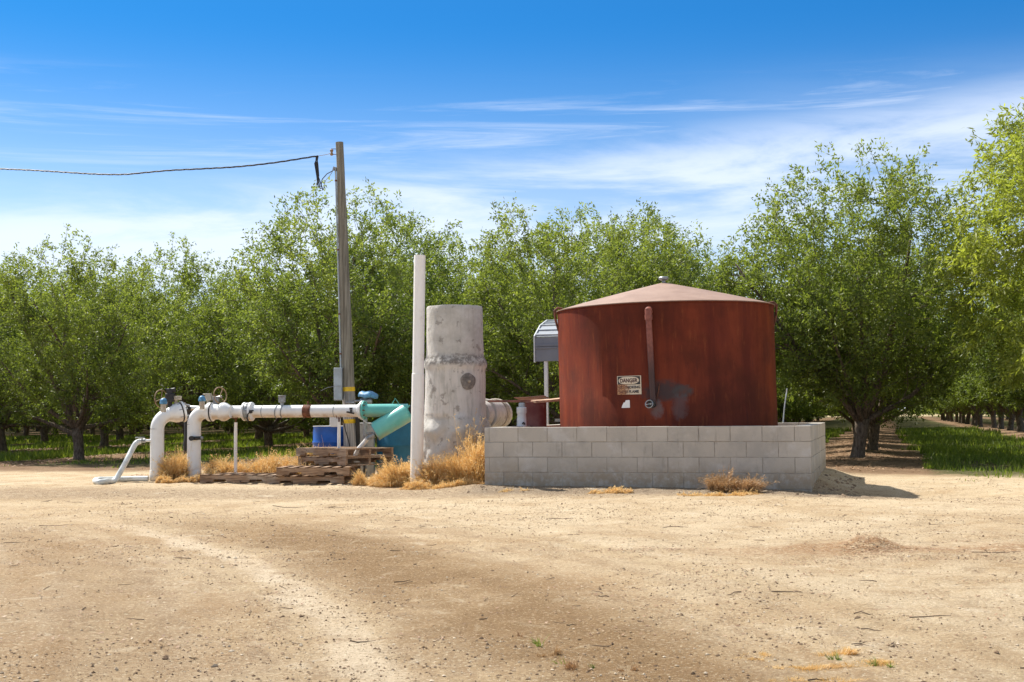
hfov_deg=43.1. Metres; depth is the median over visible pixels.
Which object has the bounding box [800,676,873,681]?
grass tuft
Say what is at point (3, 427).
almond tree
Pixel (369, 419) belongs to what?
almond tree
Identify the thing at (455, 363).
concrete standpipe
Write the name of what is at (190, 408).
pipe
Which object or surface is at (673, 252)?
almond tree
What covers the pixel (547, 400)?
plank
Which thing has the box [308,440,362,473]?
dry weed
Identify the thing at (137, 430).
almond tree
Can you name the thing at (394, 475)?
dry weed
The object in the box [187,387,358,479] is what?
pipe
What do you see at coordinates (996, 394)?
almond tree
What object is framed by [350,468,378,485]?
dry weed
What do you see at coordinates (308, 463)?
dry weed
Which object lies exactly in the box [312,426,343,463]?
plastic drum
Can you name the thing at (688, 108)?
sky
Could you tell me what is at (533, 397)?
metal sheet
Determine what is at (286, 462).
dry weed
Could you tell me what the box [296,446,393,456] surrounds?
pallet
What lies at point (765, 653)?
grass tuft
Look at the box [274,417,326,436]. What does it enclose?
almond tree
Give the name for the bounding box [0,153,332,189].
power line
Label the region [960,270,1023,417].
almond tree
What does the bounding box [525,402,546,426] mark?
steel drum
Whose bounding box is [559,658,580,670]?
grass tuft
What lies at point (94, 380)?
almond tree
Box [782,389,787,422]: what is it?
thin rod
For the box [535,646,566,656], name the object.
grass tuft
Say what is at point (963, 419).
almond tree
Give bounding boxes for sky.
[0,0,1023,314]
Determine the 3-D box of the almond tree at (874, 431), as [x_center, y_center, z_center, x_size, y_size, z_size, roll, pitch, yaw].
[8.724,-0.040,31.592,5.745,5.684,5.697,-1,-3,1]
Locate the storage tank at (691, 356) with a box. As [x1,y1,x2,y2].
[553,276,777,426]
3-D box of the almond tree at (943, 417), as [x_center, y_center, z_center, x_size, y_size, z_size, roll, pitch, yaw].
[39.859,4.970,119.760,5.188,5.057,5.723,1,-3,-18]
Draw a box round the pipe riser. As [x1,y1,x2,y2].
[135,388,188,480]
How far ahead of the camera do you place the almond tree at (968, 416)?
89.57 m
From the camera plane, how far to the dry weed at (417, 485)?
18.04 m
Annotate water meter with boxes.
[358,391,377,479]
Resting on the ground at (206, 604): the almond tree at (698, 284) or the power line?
the almond tree at (698, 284)
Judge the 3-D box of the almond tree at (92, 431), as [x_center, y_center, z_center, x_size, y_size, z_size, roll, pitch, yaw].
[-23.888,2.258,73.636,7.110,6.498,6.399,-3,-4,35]
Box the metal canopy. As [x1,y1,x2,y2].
[534,320,559,424]
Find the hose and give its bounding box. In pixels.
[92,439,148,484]
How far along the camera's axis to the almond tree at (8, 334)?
34.33 m
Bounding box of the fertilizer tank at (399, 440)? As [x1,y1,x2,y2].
[377,422,410,474]
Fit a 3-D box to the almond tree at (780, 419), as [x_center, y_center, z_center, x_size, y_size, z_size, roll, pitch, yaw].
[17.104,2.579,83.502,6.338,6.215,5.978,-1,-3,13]
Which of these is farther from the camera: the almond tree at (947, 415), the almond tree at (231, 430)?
the almond tree at (947, 415)
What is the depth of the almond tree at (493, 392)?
39.44 m
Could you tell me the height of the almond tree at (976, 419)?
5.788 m
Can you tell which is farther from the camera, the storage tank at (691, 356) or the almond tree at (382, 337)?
the almond tree at (382, 337)
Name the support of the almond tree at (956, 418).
on the ground at (206, 604)
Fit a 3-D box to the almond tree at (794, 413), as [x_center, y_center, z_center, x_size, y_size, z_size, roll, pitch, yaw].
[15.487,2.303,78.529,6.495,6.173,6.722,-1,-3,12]
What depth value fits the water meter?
20.82 m
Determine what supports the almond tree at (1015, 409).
on the ground at (206, 604)
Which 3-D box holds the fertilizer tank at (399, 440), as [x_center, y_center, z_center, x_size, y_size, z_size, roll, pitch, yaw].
[-1.919,1.763,21.937,0.742,1.051,0.742,-1,-3,0]
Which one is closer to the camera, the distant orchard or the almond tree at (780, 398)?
the almond tree at (780, 398)
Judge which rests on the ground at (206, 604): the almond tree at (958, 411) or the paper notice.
the almond tree at (958, 411)
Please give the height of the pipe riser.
1.582 m
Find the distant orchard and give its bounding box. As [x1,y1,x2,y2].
[826,399,989,417]
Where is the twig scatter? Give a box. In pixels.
[5,485,1023,680]
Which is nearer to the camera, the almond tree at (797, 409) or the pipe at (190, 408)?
the pipe at (190, 408)
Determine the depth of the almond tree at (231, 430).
76.23 m
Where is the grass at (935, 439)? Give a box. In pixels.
[0,425,1023,481]
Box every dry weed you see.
[144,445,202,480]
[155,474,178,483]
[175,473,196,482]
[195,466,221,481]
[201,453,242,480]
[230,459,254,472]
[242,448,287,480]
[278,453,296,465]
[283,458,327,474]
[285,445,334,472]
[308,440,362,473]
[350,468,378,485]
[365,469,389,486]
[366,455,423,487]
[396,479,433,489]
[404,454,457,485]
[422,439,484,484]
[427,476,484,489]
[438,408,485,460]
[439,428,484,482]
[500,487,527,491]
[588,489,600,493]
[597,486,632,493]
[677,492,706,495]
[696,468,741,492]
[702,489,771,496]
[720,473,777,492]
[724,467,734,482]
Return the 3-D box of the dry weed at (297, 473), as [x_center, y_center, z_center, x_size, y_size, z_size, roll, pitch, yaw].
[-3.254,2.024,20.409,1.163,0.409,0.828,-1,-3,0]
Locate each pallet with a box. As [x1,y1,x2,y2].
[200,472,283,482]
[266,473,354,484]
[276,465,360,475]
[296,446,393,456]
[298,456,392,465]
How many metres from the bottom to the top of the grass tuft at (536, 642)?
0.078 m
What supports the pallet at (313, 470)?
on the pallet at (309, 479)
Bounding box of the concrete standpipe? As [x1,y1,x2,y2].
[423,304,490,466]
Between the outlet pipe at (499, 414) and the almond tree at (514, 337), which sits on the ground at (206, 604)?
the almond tree at (514, 337)
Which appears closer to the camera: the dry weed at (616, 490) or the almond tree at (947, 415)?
the dry weed at (616, 490)
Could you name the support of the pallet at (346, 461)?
on the pallet at (313, 470)
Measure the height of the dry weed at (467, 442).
1.185 m
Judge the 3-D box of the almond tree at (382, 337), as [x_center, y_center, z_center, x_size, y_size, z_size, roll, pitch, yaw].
[-3.967,-0.497,30.066,6.318,6.758,6.367,0,-3,-9]
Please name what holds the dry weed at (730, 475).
on the ground at (206, 604)
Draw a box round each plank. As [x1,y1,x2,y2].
[488,400,530,401]
[531,398,559,402]
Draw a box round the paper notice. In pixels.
[622,400,629,407]
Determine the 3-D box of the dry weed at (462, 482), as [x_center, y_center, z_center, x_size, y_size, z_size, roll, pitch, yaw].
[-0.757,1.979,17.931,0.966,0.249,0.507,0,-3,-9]
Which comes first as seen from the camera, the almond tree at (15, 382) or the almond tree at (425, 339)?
the almond tree at (425, 339)
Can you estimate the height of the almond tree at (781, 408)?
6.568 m
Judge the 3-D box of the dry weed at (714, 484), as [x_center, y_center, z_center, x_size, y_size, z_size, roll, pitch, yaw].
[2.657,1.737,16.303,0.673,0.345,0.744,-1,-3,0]
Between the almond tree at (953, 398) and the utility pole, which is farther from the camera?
the almond tree at (953, 398)
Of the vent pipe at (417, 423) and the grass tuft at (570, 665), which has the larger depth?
the vent pipe at (417, 423)
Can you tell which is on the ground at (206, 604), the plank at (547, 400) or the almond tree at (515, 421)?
the almond tree at (515, 421)
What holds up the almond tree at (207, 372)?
on the ground at (206, 604)
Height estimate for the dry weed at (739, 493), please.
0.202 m
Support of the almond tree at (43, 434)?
on the ground at (206, 604)
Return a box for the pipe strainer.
[353,398,424,455]
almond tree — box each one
[0,224,204,459]
[0,251,100,450]
[0,274,32,357]
[2,331,35,428]
[9,297,115,442]
[16,276,187,445]
[23,423,37,436]
[64,427,95,434]
[71,232,301,433]
[88,330,171,439]
[128,290,247,434]
[136,422,150,432]
[193,273,333,445]
[199,177,475,425]
[202,293,295,439]
[205,422,233,432]
[251,276,398,425]
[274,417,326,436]
[288,213,495,417]
[360,388,410,422]
[394,231,547,404]
[434,266,560,426]
[453,191,707,424]
[487,201,729,409]
[541,214,750,313]
[693,137,1008,457]
[775,228,978,449]
[776,258,940,438]
[776,369,790,409]
[777,379,802,416]
[778,389,806,417]
[778,395,815,422]
[778,399,816,422]
[779,395,812,421]
[784,405,823,422]
[788,405,824,422]
[796,380,896,437]
[809,280,949,438]
[925,97,1023,393]
[925,398,949,420]
[927,404,945,420]
[928,397,953,421]
[930,397,960,422]
[931,396,970,423]
[933,403,957,421]
[939,383,984,426]
[941,404,965,422]
[942,394,974,424]
[944,388,977,425]
[948,372,1010,427]
[949,371,1023,428]
[951,369,1014,429]
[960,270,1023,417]
[961,338,1023,431]
[963,274,1023,413]
[965,311,1022,414]
[985,295,1023,390]
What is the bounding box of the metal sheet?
[514,395,548,399]
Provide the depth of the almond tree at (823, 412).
47.37 m
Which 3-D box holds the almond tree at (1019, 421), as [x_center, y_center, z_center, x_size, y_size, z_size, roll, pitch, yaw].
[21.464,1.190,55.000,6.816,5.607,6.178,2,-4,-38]
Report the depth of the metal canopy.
22.88 m
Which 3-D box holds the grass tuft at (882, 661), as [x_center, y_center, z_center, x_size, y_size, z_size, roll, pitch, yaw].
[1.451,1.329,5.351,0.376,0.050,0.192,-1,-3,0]
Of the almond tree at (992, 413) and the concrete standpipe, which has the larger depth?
the almond tree at (992, 413)
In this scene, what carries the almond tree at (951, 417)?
on the ground at (206, 604)
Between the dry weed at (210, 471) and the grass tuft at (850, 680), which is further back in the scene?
the dry weed at (210, 471)
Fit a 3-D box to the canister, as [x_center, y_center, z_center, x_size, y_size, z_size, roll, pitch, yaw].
[0.140,1.078,18.907,0.147,0.356,0.170,-1,-3,0]
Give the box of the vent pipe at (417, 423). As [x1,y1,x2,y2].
[410,255,425,482]
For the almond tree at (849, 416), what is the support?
on the ground at (206, 604)
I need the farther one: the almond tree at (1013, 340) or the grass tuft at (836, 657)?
the almond tree at (1013, 340)
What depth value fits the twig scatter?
7.88 m
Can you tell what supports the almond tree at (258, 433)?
on the ground at (206, 604)
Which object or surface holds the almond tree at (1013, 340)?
on the ground at (206, 604)
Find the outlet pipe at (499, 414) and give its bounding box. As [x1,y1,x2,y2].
[485,398,512,426]
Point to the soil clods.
(797, 493)
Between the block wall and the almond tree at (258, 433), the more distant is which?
the almond tree at (258, 433)
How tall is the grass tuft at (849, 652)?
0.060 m
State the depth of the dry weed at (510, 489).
16.86 m
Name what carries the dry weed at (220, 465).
on the ground at (206, 604)
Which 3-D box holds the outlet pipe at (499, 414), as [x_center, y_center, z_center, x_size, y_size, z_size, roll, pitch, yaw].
[-0.332,1.562,20.317,0.492,1.324,0.926,-2,-3,24]
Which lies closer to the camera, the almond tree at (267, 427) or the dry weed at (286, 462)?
the dry weed at (286, 462)
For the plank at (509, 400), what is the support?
on the steel drum at (536, 414)
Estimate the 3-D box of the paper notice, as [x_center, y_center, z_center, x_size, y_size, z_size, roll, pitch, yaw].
[1.554,0.860,17.726,0.122,0.108,0.005,-2,-4,28]
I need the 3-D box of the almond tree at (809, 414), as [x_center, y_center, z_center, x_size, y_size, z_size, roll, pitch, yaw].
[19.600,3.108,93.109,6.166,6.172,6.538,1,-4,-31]
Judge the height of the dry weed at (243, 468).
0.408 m
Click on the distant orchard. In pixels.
(925, 408)
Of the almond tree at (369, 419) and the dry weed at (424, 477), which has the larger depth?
the almond tree at (369, 419)
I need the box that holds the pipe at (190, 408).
[183,404,198,456]
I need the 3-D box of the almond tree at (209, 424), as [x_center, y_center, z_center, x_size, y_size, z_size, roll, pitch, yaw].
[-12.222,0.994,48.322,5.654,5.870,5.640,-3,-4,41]
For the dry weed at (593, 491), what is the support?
on the ground at (206, 604)
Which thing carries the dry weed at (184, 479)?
on the ground at (206, 604)
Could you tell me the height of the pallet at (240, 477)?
0.130 m
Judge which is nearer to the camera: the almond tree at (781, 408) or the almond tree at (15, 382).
the almond tree at (15, 382)
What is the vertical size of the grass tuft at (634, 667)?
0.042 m
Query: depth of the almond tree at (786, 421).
87.38 m
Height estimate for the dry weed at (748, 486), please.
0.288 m
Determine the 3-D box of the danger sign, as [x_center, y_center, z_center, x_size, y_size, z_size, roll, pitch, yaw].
[1.599,0.603,17.716,0.351,0.259,0.021,-2,-4,26]
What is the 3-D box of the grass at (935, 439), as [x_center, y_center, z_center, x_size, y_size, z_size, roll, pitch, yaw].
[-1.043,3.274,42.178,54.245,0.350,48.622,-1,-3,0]
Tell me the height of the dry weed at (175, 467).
0.614 m
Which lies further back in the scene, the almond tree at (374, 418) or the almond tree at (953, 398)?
the almond tree at (953, 398)
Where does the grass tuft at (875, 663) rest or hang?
on the ground at (206, 604)
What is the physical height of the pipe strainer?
0.914 m
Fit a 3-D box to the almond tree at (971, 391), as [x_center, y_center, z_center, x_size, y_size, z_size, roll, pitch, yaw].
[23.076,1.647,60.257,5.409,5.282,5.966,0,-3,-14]
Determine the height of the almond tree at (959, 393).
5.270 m
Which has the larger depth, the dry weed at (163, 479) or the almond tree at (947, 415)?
the almond tree at (947, 415)
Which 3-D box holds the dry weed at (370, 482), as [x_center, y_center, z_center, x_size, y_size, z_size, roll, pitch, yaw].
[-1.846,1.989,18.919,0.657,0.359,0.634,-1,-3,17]
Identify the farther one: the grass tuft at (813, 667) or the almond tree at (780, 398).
the almond tree at (780, 398)
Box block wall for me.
[485,422,825,491]
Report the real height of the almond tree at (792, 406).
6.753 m
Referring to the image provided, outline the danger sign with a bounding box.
[617,375,641,394]
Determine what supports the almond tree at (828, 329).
on the ground at (206, 604)
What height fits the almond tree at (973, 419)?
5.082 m
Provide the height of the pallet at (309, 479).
0.130 m
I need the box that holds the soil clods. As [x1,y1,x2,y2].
[467,472,861,496]
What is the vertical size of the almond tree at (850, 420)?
5.755 m
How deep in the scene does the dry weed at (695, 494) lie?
15.84 m
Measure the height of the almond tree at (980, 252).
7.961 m
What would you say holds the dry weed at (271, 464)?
on the ground at (206, 604)
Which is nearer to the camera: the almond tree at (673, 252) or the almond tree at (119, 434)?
the almond tree at (673, 252)
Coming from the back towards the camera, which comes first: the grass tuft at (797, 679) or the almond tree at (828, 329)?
the almond tree at (828, 329)
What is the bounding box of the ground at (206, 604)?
[0,410,1023,681]
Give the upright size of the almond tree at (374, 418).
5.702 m
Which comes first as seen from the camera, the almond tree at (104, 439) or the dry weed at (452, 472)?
the dry weed at (452, 472)
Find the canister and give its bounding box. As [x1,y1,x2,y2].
[517,403,526,426]
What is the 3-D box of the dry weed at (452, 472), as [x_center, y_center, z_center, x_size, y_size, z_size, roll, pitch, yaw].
[-0.701,1.743,18.442,1.337,0.691,1.472,-1,-3,0]
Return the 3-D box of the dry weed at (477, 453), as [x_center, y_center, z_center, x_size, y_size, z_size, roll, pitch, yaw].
[-0.507,1.623,18.380,1.475,0.922,1.727,-1,-3,0]
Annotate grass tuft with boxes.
[526,636,547,646]
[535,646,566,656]
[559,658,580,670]
[612,665,638,671]
[735,651,773,661]
[766,662,844,671]
[766,676,811,681]
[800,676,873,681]
[812,646,862,655]
[823,651,842,659]
[828,658,900,668]
[864,657,895,667]
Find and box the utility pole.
[321,141,359,464]

